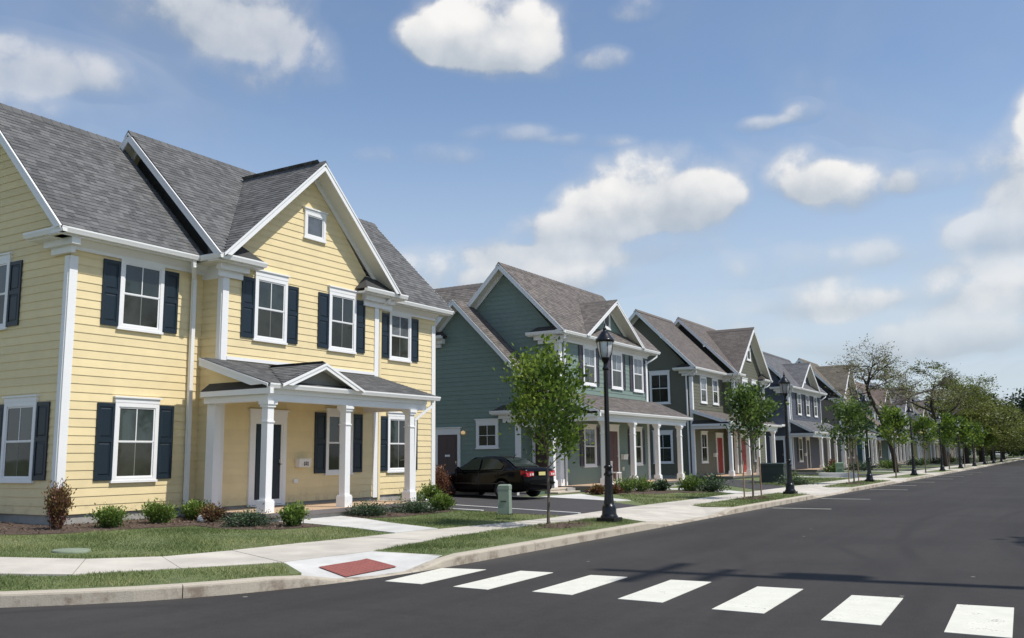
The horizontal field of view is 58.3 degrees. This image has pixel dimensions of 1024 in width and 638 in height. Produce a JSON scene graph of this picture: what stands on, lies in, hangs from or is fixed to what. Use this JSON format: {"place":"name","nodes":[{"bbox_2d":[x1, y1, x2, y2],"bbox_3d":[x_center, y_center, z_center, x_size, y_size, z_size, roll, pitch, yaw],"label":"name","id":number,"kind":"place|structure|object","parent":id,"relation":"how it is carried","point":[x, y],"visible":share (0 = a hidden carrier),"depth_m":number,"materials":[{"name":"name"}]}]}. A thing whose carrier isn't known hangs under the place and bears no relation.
{"place":"outdoors","nodes":[
{"label":"outdoors","id":0,"kind":"place"},
{"bbox_2d":[0,563,300,590],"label":"verge","id":1,"kind":"structure","parent":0,"point":[293,571],"depth_m":11.34,"materials":[{"name":"green plant"}]},
{"bbox_2d":[277,516,356,523],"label":"path","id":2,"kind":"structure","parent":0,"point":[321,519],"depth_m":20.78,"materials":[{"name":"concrete"}]},
{"bbox_2d":[305,518,389,527],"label":"path","id":3,"kind":"structure","parent":0,"point":[351,522],"depth_m":19.93,"materials":[{"name":"concrete"}]},
{"bbox_2d":[350,523,437,532],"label":"path","id":4,"kind":"structure","parent":0,"point":[392,528],"depth_m":18.73,"materials":[{"name":"concrete"}]},
{"bbox_2d":[377,519,639,558],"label":"verge","id":5,"kind":"structure","parent":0,"point":[454,550],"depth_m":16.11,"materials":[{"name":"plant"}]},
{"bbox_2d":[0,509,642,590],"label":"grass","id":6,"kind":"structure","parent":5,"relation":"on","point":[202,545],"depth_m":15.76,"materials":[{"name":"green plant"}]},
{"bbox_2d":[532,522,591,529],"bbox_3d":[1.051,4.318,19.264,1.114,0.052,2.480,-6,-10,31],"label":"mulch ring","id":7,"kind":"object","parent":5,"relation":"on","point":[559,524],"visible":0.58,"depth_m":18.95,"materials":[{"name":"soil"}]},
{"bbox_2d":[493,334,603,523],"bbox_3d":[0.769,2.325,19.583,2.408,4.093,2.405,-2,-9,8],"label":"young tree","id":8,"kind":"object","parent":7,"relation":"on","point":[543,375],"visible":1,"depth_m":19.50,"materials":[{"name":"green plant"}]},
{"bbox_2d":[595,323,621,522],"bbox_3d":[2.123,2.276,20.532,0.432,4.440,0.432,-6,-10,31],"label":"street lamp","id":9,"kind":"object","parent":5,"relation":"on","point":[604,339],"visible":1,"depth_m":20.44,"materials":[{"name":"black metal"}]},
{"bbox_2d":[0,460,1023,637],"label":"road","id":10,"kind":"structure","parent":0,"point":[940,556],"depth_m":10.99,"materials":[{"name":"grey asphalt"}]},
{"bbox_2d":[0,457,1023,575],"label":"sidewalk","id":11,"kind":"structure","parent":0,"point":[75,566],"depth_m":14.26,"materials":[{"name":"concrete"}]},
{"bbox_2d":[939,395,1023,461],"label":"locust tree","id":12,"kind":"object","parent":11,"relation":"on","point":[1013,442],"visible":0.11,"depth_m":125.54,"materials":[{"name":"green plant"}]},
{"bbox_2d":[958,405,1023,460],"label":"locust tree","id":13,"kind":"object","parent":11,"relation":"on","point":[1005,447],"visible":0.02,"depth_m":142.00,"materials":[{"name":"green plant"}]},
{"bbox_2d":[0,456,1023,558],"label":"lawn","id":14,"kind":"structure","parent":0,"point":[634,502],"depth_m":17.43,"materials":[{"name":"green plant"}]},
{"bbox_2d":[52,548,90,553],"bbox_3d":[-6.903,3.628,14.374,0.675,0.044,0.500,-6,-10,31],"label":"valve cover","id":15,"kind":"object","parent":14,"relation":"on","point":[71,550],"visible":1,"depth_m":14.21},
{"bbox_2d":[0,516,325,534],"bbox_3d":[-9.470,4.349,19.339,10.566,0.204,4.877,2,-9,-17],"label":"mulch bed","id":16,"kind":"object","parent":14,"relation":"on","point":[75,530],"visible":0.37,"depth_m":18.66,"materials":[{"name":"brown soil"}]},
{"bbox_2d":[41,477,76,529],"bbox_3d":[-8.938,3.616,18.045,0.596,1.036,0.642,-3,-9,13],"label":"shrub","id":17,"kind":"object","parent":16,"relation":"on","point":[58,501],"visible":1,"depth_m":17.95,"materials":[{"name":"brown plant"}]},
{"bbox_2d":[85,502,131,527],"bbox_3d":[-8.131,3.947,18.496,0.848,0.520,0.920,-1,-9,4],"label":"shrub","id":18,"kind":"object","parent":16,"relation":"on","point":[109,516],"visible":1,"depth_m":18.41,"materials":[{"name":"green plant"}]},
{"bbox_2d":[134,498,178,522],"bbox_3d":[-7.535,4.103,19.674,0.860,0.564,1.030,-6,-10,31],"label":"shrub","id":19,"kind":"object","parent":16,"relation":"on","point":[155,512],"visible":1,"depth_m":19.52,"materials":[{"name":"green plant"}]},
{"bbox_2d":[179,498,215,519],"bbox_3d":[-7.027,4.235,20.516,0.806,0.534,0.788,-6,-10,31],"label":"shrub","id":20,"kind":"object","parent":16,"relation":"on","point":[190,508],"visible":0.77,"depth_m":20.37,"materials":[{"name":"green plant"}]},
{"bbox_2d":[195,502,227,521],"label":"shrub","id":21,"kind":"object","parent":16,"relation":"on","point":[211,512],"visible":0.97,"depth_m":19.87,"materials":[{"name":"brown plant"}]},
{"bbox_2d":[214,503,281,527],"bbox_3d":[-5.456,4.069,18.966,1.416,0.508,1.312,-6,-10,31],"label":"shrub","id":22,"kind":"object","parent":16,"relation":"on","point":[245,520],"visible":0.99,"depth_m":18.87,"materials":[{"name":"green plant"}]},
{"bbox_2d":[276,498,312,525],"bbox_3d":[-4.556,4.018,19.083,0.722,0.577,0.692,-6,-10,31],"label":"shrub","id":23,"kind":"object","parent":16,"relation":"on","point":[292,514],"visible":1,"depth_m":18.98,"materials":[{"name":"green plant"}]},
{"bbox_2d":[0,103,453,525],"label":"house","id":24,"kind":"structure","parent":14,"relation":"on","point":[178,324],"depth_m":22.01,"materials":[{"name":"yellow wood siding"},{"name":"grey asphalt shingle"},{"name":"white paint"}]},
{"bbox_2d":[0,252,13,329],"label":"window","id":25,"kind":"structure","parent":24,"relation":"in","point":[5,258],"depth_m":20.74,"materials":[{"name":"white paint"}]},
{"bbox_2d":[0,394,39,482],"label":"window","id":26,"kind":"structure","parent":24,"relation":"in","point":[19,417],"depth_m":19.76,"materials":[{"name":"grey glass"}]},
{"bbox_2d":[109,396,161,482],"bbox_3d":[-8.434,2.702,20.587,0.100,1.895,1.230,-6,-10,31],"label":"window","id":27,"kind":"structure","parent":24,"relation":"in","point":[136,420],"depth_m":20.58,"materials":[{"name":"white paint"}]},
{"bbox_2d":[115,259,164,334],"bbox_3d":[-8.495,-0.507,21.048,0.075,1.620,1.220,-6,-10,31],"label":"window","id":28,"kind":"structure","parent":24,"relation":"in","point":[141,297],"depth_m":21.04,"materials":[{"name":"grey glass"}]},
{"bbox_2d":[252,421,283,505],"bbox_3d":[-6.107,3.598,22.968,0.100,2.060,1.000,-6,-10,31],"label":"door","id":29,"kind":"structure","parent":24,"relation":"in","point":[277,464],"depth_m":23.13,"materials":[{"name":"white paint"}]},
{"bbox_2d":[252,270,290,344],"bbox_3d":[-6.169,-0.296,23.517,0.100,1.825,1.210,-6,-10,31],"label":"window","id":30,"kind":"structure","parent":24,"relation":"in","point":[271,288],"depth_m":23.52,"materials":[{"name":"grey glass"}]},
{"bbox_2d":[303,206,327,243],"bbox_3d":[-5.397,-2.570,25.195,0.100,0.865,0.910,-6,-10,31],"label":"window","id":31,"kind":"structure","parent":24,"relation":"in","point":[314,220],"depth_m":25.18,"materials":[{"name":"white paint"}]},
{"bbox_2d":[324,408,355,474],"bbox_3d":[-4.748,3.382,25.286,0.100,1.805,1.170,-6,-10,31],"label":"window","id":32,"kind":"structure","parent":24,"relation":"in","point":[333,414],"depth_m":25.11,"materials":[{"name":"white paint"}]},
{"bbox_2d":[327,285,356,353],"bbox_3d":[-4.763,0.035,25.822,0.100,1.825,1.210,-6,-10,31],"label":"window","id":33,"kind":"structure","parent":24,"relation":"in","point":[342,301],"depth_m":25.82,"materials":[{"name":"white paint"}]},
{"bbox_2d":[386,412,404,472],"bbox_3d":[-3.527,3.840,28.630,0.100,1.865,1.190,-6,-10,31],"label":"window","id":34,"kind":"structure","parent":24,"relation":"in","point":[396,420],"depth_m":28.53,"materials":[{"name":"white paint"}]},
{"bbox_2d":[388,312,411,362],"bbox_3d":[-3.557,0.579,29.151,0.075,1.550,1.160,-6,-10,31],"label":"window","id":35,"kind":"structure","parent":24,"relation":"in","point":[399,324],"depth_m":29.14,"materials":[{"name":"grey glass"}]},
{"bbox_2d":[348,500,452,517],"bbox_3d":[-3.334,5.349,26.301,3.036,0.147,9.828,1,-9,-7],"label":"mulch bed","id":36,"kind":"object","parent":14,"relation":"on","point":[399,515],"visible":0.16,"depth_m":22.18,"materials":[{"name":"soil"}]},
{"bbox_2d":[344,497,394,515],"bbox_3d":[-3.487,4.518,22.020,1.275,0.480,1.273,1,-9,-12],"label":"shrub","id":37,"kind":"object","parent":36,"relation":"on","point":[368,510],"visible":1,"depth_m":21.88,"materials":[{"name":"green plant"}]},
{"bbox_2d":[388,495,447,513],"bbox_3d":[-2.461,4.623,23.266,1.363,0.618,1.558,3,-9,-23],"label":"shrub","id":38,"kind":"object","parent":36,"relation":"on","point":[416,506],"visible":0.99,"depth_m":23.11,"materials":[{"name":"green plant"}]},
{"bbox_2d":[416,479,442,500],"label":"shrub","id":39,"kind":"object","parent":36,"relation":"on","point":[435,489],"visible":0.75,"depth_m":28.41,"materials":[{"name":"green plant"}]},
{"bbox_2d":[423,492,456,509],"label":"shrub","id":40,"kind":"object","parent":36,"relation":"on","point":[446,500],"visible":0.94,"depth_m":23.98,"materials":[{"name":"green plant"}]},
{"bbox_2d":[435,464,455,495],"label":"shrub","id":41,"kind":"object","parent":36,"relation":"on","point":[441,480],"visible":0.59,"depth_m":30.70,"materials":[{"name":"brown plant"}]},
{"bbox_2d":[497,484,513,514],"bbox_3d":[-0.176,4.499,22.772,0.370,0.780,0.330,-3,-9,17],"label":"utility pedestal","id":42,"kind":"object","parent":14,"relation":"on","point":[504,499],"visible":0.82,"depth_m":22.67,"materials":[{"name":"metal"}]},
{"bbox_2d":[434,262,692,493],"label":"house","id":43,"kind":"structure","parent":14,"relation":"on","point":[500,310],"depth_m":37.42,"materials":[{"name":"teal wood"}]},
{"bbox_2d":[438,435,456,473],"bbox_3d":[-2.598,5.761,37.005,0.980,2.170,0.080,-6,-10,31],"label":"door","id":44,"kind":"structure","parent":43,"relation":"in","point":[447,444],"depth_m":37.06,"materials":[{"name":"wood"}]},
{"bbox_2d":[474,418,498,448],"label":"window","id":45,"kind":"structure","parent":43,"relation":"in","point":[487,436],"depth_m":36.18,"materials":[{"name":"white paint"}]},
{"bbox_2d":[535,432,546,466],"bbox_3d":[1.259,5.437,35.727,0.780,2.070,0.036,-6,-10,31],"label":"door","id":46,"kind":"structure","parent":43,"relation":"in","point":[543,457],"depth_m":35.82,"materials":[{"name":"wood"}]},
{"bbox_2d":[582,345,596,386],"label":"window","id":47,"kind":"structure","parent":43,"relation":"in","point":[589,353],"depth_m":38.18,"materials":[{"name":"glass"}]},
{"bbox_2d":[583,424,597,467],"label":"window","id":48,"kind":"structure","parent":43,"relation":"in","point":[590,452],"depth_m":37.59,"materials":[{"name":"white paint"}]},
{"bbox_2d":[610,431,617,480],"bbox_3d":[4.366,5.890,39.375,0.100,2.130,0.930,-6,-10,31],"label":"door","id":49,"kind":"structure","parent":43,"relation":"in","point":[613,434],"depth_m":39.48,"materials":[{"name":"wood"}]},
{"bbox_2d":[611,351,623,390],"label":"window","id":50,"kind":"structure","parent":43,"relation":"in","point":[616,358],"depth_m":40.44,"materials":[{"name":"glass"}]},
{"bbox_2d":[633,356,643,392],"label":"window","id":51,"kind":"structure","parent":43,"relation":"in","point":[637,361],"depth_m":42.43,"materials":[{"name":"glass"}]},
{"bbox_2d":[635,426,643,465],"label":"window","id":52,"kind":"structure","parent":43,"relation":"in","point":[639,448],"depth_m":41.82,"materials":[{"name":"white paint"}]},
{"bbox_2d":[584,483,604,494],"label":"shrub","id":53,"kind":"object","parent":14,"relation":"on","point":[595,489],"visible":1,"depth_m":32.78,"materials":[{"name":"brown plant"}]},
{"bbox_2d":[614,489,706,494],"bbox_3d":[5.377,6.540,34.493,3.100,0.106,4.400,-6,-10,31],"label":"mulch bed","id":54,"kind":"object","parent":14,"relation":"on","point":[655,492],"visible":0.35,"depth_m":34.49,"materials":[{"name":"soil"}]},
{"bbox_2d":[613,475,638,492],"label":"shrub","id":55,"kind":"object","parent":54,"relation":"on","point":[627,486],"visible":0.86,"depth_m":34.08,"materials":[{"name":"green plant"}]},
{"bbox_2d":[628,474,654,491],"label":"shrub","id":56,"kind":"object","parent":54,"relation":"on","point":[643,484],"visible":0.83,"depth_m":35.05,"materials":[{"name":"green plant"}]},
{"bbox_2d":[650,478,673,490],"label":"shrub","id":57,"kind":"object","parent":54,"relation":"on","point":[661,484],"visible":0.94,"depth_m":35.74,"materials":[{"name":"green plant"}]},
{"bbox_2d":[673,472,708,490],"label":"shrub","id":58,"kind":"object","parent":14,"relation":"on","point":[689,483],"visible":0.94,"depth_m":35.91,"materials":[{"name":"green plant"}]},
{"bbox_2d":[628,309,781,479],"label":"house","id":59,"kind":"structure","parent":14,"relation":"on","point":[692,367],"depth_m":53.42,"materials":[{"name":"green"}]},
{"bbox_2d":[648,370,670,403],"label":"window","id":60,"kind":"structure","parent":59,"relation":"in","point":[659,381],"depth_m":52.53,"materials":[{"name":"white paint"}]},
{"bbox_2d":[652,430,673,463],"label":"window","id":61,"kind":"structure","parent":59,"relation":"in","point":[666,436],"depth_m":51.91,"materials":[{"name":"white paint"}]},
{"bbox_2d":[699,376,707,403],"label":"window","id":62,"kind":"structure","parent":59,"relation":"in","point":[703,381],"depth_m":53.12,"materials":[{"name":"white paint"}]},
{"bbox_2d":[700,431,708,462],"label":"window","id":63,"kind":"structure","parent":59,"relation":"in","point":[703,434],"depth_m":52.44,"materials":[{"name":"white paint"}]},
{"bbox_2d":[712,378,718,405],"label":"window","id":64,"kind":"structure","parent":59,"relation":"in","point":[715,398],"depth_m":54.90,"materials":[{"name":"white paint"}]},
{"bbox_2d":[717,438,723,472],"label":"door","id":65,"kind":"structure","parent":59,"relation":"in","point":[719,440],"depth_m":54.70,"materials":[{"name":"wood"}]},
{"bbox_2d":[691,477,731,491],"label":"shrub","id":66,"kind":"object","parent":14,"relation":"on","point":[711,487],"visible":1,"depth_m":35.18,"materials":[{"name":"green plant"}]},
{"bbox_2d":[760,463,786,482],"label":"transformer box","id":67,"kind":"object","parent":14,"relation":"on","point":[770,472],"visible":0.69,"depth_m":45.00,"materials":[{"name":"metal"}]},
{"bbox_2d":[772,474,817,484],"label":"shrub","id":68,"kind":"object","parent":14,"relation":"on","point":[798,482],"visible":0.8,"depth_m":42.77,"materials":[{"name":"green plant"}]},
{"bbox_2d":[762,351,848,472],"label":"house","id":69,"kind":"structure","parent":14,"relation":"on","point":[806,393],"depth_m":68.92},
{"bbox_2d":[775,440,783,462],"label":"door","id":70,"kind":"structure","parent":69,"relation":"in","point":[779,446],"depth_m":66.83,"materials":[{"name":"wood"}]},
{"bbox_2d":[795,358,877,467],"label":"house","id":71,"kind":"structure","parent":14,"relation":"on","point":[828,382],"depth_m":82.68,"materials":[{"name":"beige"}]},
{"bbox_2d":[819,473,856,476],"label":"concrete pad","id":72,"kind":"object","parent":14,"relation":"on","point":[834,474],"visible":0.57,"depth_m":54.86,"materials":[{"name":"concrete"}]},
{"bbox_2d":[855,381,910,465],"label":"house","id":73,"kind":"structure","parent":14,"relation":"on","point":[883,451],"depth_m":97.26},
{"bbox_2d":[823,334,967,471],"bbox_3d":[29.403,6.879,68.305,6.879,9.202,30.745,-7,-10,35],"label":"locust tree","id":74,"kind":"object","parent":14,"relation":"on","point":[872,373],"visible":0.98,"depth_m":62.50,"materials":[{"name":"green plant"}]},
{"bbox_2d":[864,382,928,462],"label":"house","id":75,"kind":"structure","parent":14,"relation":"on","point":[903,408],"depth_m":112.20,"materials":[{"name":"grey"}]},
{"bbox_2d":[911,401,939,461],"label":"house","id":76,"kind":"structure","parent":14,"relation":"on","point":[918,411],"depth_m":123.99,"materials":[{"name":"grey"}]},
{"bbox_2d":[911,397,958,460],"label":"house","id":77,"kind":"structure","parent":14,"relation":"on","point":[931,451],"depth_m":139.34,"materials":[{"name":"grey"}]},
{"bbox_2d":[870,358,1001,466],"bbox_3d":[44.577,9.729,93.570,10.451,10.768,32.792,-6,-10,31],"label":"locust tree","id":78,"kind":"object","parent":14,"relation":"on","point":[970,396],"visible":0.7,"depth_m":87.88,"materials":[{"name":"green plant"}]},
{"bbox_2d":[913,384,1023,463],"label":"locust tree","id":79,"kind":"object","parent":14,"relation":"on","point":[997,422],"visible":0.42,"depth_m":110.56,"materials":[{"name":"green plant"}]},
{"bbox_2d":[994,388,1023,414],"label":"street tree","id":80,"kind":"object","parent":14,"relation":"on","point":[1021,403],"visible":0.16,"depth_m":200.97,"materials":[{"name":"green plant"}]},
{"bbox_2d":[0,0,1023,404],"label":"sky","id":81,"kind":"structure","parent":0,"point":[816,177],"materials":[{"name":"blue"}]},
{"bbox_2d":[421,492,638,515],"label":"driveway","id":82,"kind":"structure","parent":0,"point":[522,501],"depth_m":26.85,"materials":[{"name":"grey asphalt"}]},
{"bbox_2d":[443,455,555,496],"bbox_3d":[-0.653,5.251,30.754,4.370,1.401,2.002,-8,-11,41],"label":"parked car","id":83,"kind":"object","parent":82,"relation":"on","point":[484,475],"visible":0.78,"depth_m":29.79,"materials":[{"name":"black paint"}]},
{"bbox_2d":[454,505,580,513],"bbox_3d":[-5.849,5.735,29.118,19.377,0.446,0.659,-7,-11,37],"label":"kerb strip","id":84,"kind":"object","parent":82,"relation":"on","point":[520,509],"visible":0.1,"depth_m":24.23,"materials":[{"name":"concrete"}]},
{"bbox_2d":[539,494,630,501],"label":"path","id":85,"kind":"structure","parent":0,"point":[579,496],"depth_m":30.53,"materials":[{"name":"concrete"}]},
{"bbox_2d":[618,515,675,523],"bbox_3d":[2.791,4.761,21.416,1.554,0.237,2.021,-6,-10,31],"label":"apron","id":86,"kind":"object","parent":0,"point":[652,520],"visible":0.43,"depth_m":21.37,"materials":[{"name":"concrete"}]},
{"bbox_2d":[622,510,703,520],"bbox_3d":[3.874,5.005,23.120,1.479,0.237,2.021,-6,-10,31],"label":"apron","id":87,"kind":"object","parent":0,"point":[667,515],"visible":0.57,"depth_m":23.07,"materials":[{"name":"concrete"}]},
{"bbox_2d":[659,504,729,515],"bbox_3d":[5.299,5.336,25.429,1.452,0.237,3.421,-6,-10,31],"label":"apron","id":88,"kind":"object","parent":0,"point":[697,510],"visible":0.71,"depth_m":24.90,"materials":[{"name":"concrete"}]},
{"bbox_2d":[651,478,783,489],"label":"driveway","id":89,"kind":"structure","parent":0,"point":[757,486],"depth_m":41.62,"materials":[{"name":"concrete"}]},
{"bbox_2d":[692,493,809,506],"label":"verge","id":90,"kind":"structure","parent":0,"point":[737,503],"depth_m":27.75,"materials":[{"name":"plant"}]},
{"bbox_2d":[619,474,889,506],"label":"grass","id":91,"kind":"structure","parent":90,"relation":"on","point":[660,498],"depth_m":31.56,"materials":[{"name":"green plant"}]},
{"bbox_2d":[778,373,797,493],"bbox_3d":[10.049,4.138,33.520,0.432,4.440,0.432,-6,-10,31],"label":"street lamp","id":92,"kind":"object","parent":90,"relation":"on","point":[784,383],"visible":1,"depth_m":33.45,"materials":[{"name":"black metal"}]},
{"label":"mulch ring","id":93,"kind":"structure","parent":90,"relation":"on","visible":0},
{"bbox_2d":[714,374,789,497],"bbox_3d":[7.978,3.832,30.234,2.484,4.118,2.217,-6,-10,31],"label":"young tree","id":94,"kind":"object","parent":93,"relation":"on","point":[749,394],"visible":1,"depth_m":30.24,"materials":[{"name":"green plant"}]},
{"bbox_2d":[806,486,849,491],"bbox_3d":[13.599,7.283,39.008,1.429,0.237,3.955,-6,-10,31],"label":"apron","id":95,"kind":"object","parent":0,"point":[834,489],"visible":0.57,"depth_m":38.51,"materials":[{"name":"concrete"}]},
{"bbox_2d":[827,480,883,486],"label":"verge","id":96,"kind":"structure","parent":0,"point":[858,485],"depth_m":42.58,"materials":[{"name":"plant"}]},
{"bbox_2d":[861,395,874,481],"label":"street lamp","id":97,"kind":"object","parent":96,"relation":"on","point":[869,476],"visible":0.79,"depth_m":46.34,"materials":[{"name":"black metal"}]},
{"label":"mulch ring","id":98,"kind":"structure","parent":96,"relation":"on","visible":0},
{"bbox_2d":[814,394,881,482],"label":"young tree","id":99,"kind":"object","parent":98,"relation":"on","point":[856,410],"visible":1,"depth_m":43.62,"materials":[{"name":"green plant"}]},
{"bbox_2d":[876,477,906,480],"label":"apron","id":100,"kind":"object","parent":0,"point":[901,478],"visible":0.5,"depth_m":52.45,"materials":[{"name":"concrete"}]},
{"bbox_2d":[872,404,915,477],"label":"young tree","id":101,"kind":"object","parent":100,"relation":"on","point":[893,421],"visible":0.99,"depth_m":53.64,"materials":[{"name":"green plant"}]},
{"bbox_2d":[886,474,927,477],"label":"verge","id":102,"kind":"structure","parent":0,"point":[905,476],"depth_m":55.88,"materials":[{"name":"plant"}]},
{"bbox_2d":[906,406,917,475],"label":"street lamp","id":103,"kind":"object","parent":102,"relation":"on","point":[909,410],"visible":0.92,"depth_m":58.11,"materials":[{"name":"black metal"}]},
{"bbox_2d":[964,420,990,461],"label":"young tree","id":104,"kind":"object","parent":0,"point":[979,439],"visible":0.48,"depth_m":97.66,"materials":[{"name":"green plant"}]},
{"label":"ground","id":105,"kind":"structure","parent":0,"visible":0},
{"bbox_2d":[0,459,1023,607],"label":"kerb","id":106,"kind":"structure","parent":105,"relation":"on","point":[32,598],"depth_m":11.48,"materials":[{"name":"concrete"}]},
{"bbox_2d":[284,551,441,577],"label":"ramp","id":107,"kind":"structure","parent":106,"relation":"on","point":[399,561],"depth_m":13.34,"materials":[{"name":"concrete"}]},
{"bbox_2d":[320,558,395,576],"bbox_3d":[-2.194,3.499,12.946,0.660,0.092,1.200,-6,-10,31],"label":"tactile pad","id":108,"kind":"object","parent":107,"relation":"on","point":[346,569],"visible":1,"depth_m":12.93,"materials":[{"name":"plastic"}]},
{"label":"apron","id":109,"kind":"structure","parent":0,"visible":0},
{"bbox_2d":[903,414,942,472],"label":"young tree","id":110,"kind":"object","parent":109,"relation":"on","point":[923,423],"visible":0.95,"depth_m":64.54,"materials":[{"name":"green plant"}]},
{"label":"apron","id":111,"kind":"structure","parent":0,"visible":0},
{"bbox_2d":[931,411,969,468],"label":"young tree","id":112,"kind":"object","parent":111,"relation":"on","point":[948,428],"visible":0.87,"depth_m":76.84,"materials":[{"name":"green plant"}]},
{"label":"verge","id":113,"kind":"structure","parent":0,"visible":0},
{"bbox_2d":[952,416,980,466],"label":"young tree","id":114,"kind":"object","parent":113,"relation":"on","point":[965,431],"visible":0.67,"depth_m":87.85,"materials":[{"name":"green plant"}]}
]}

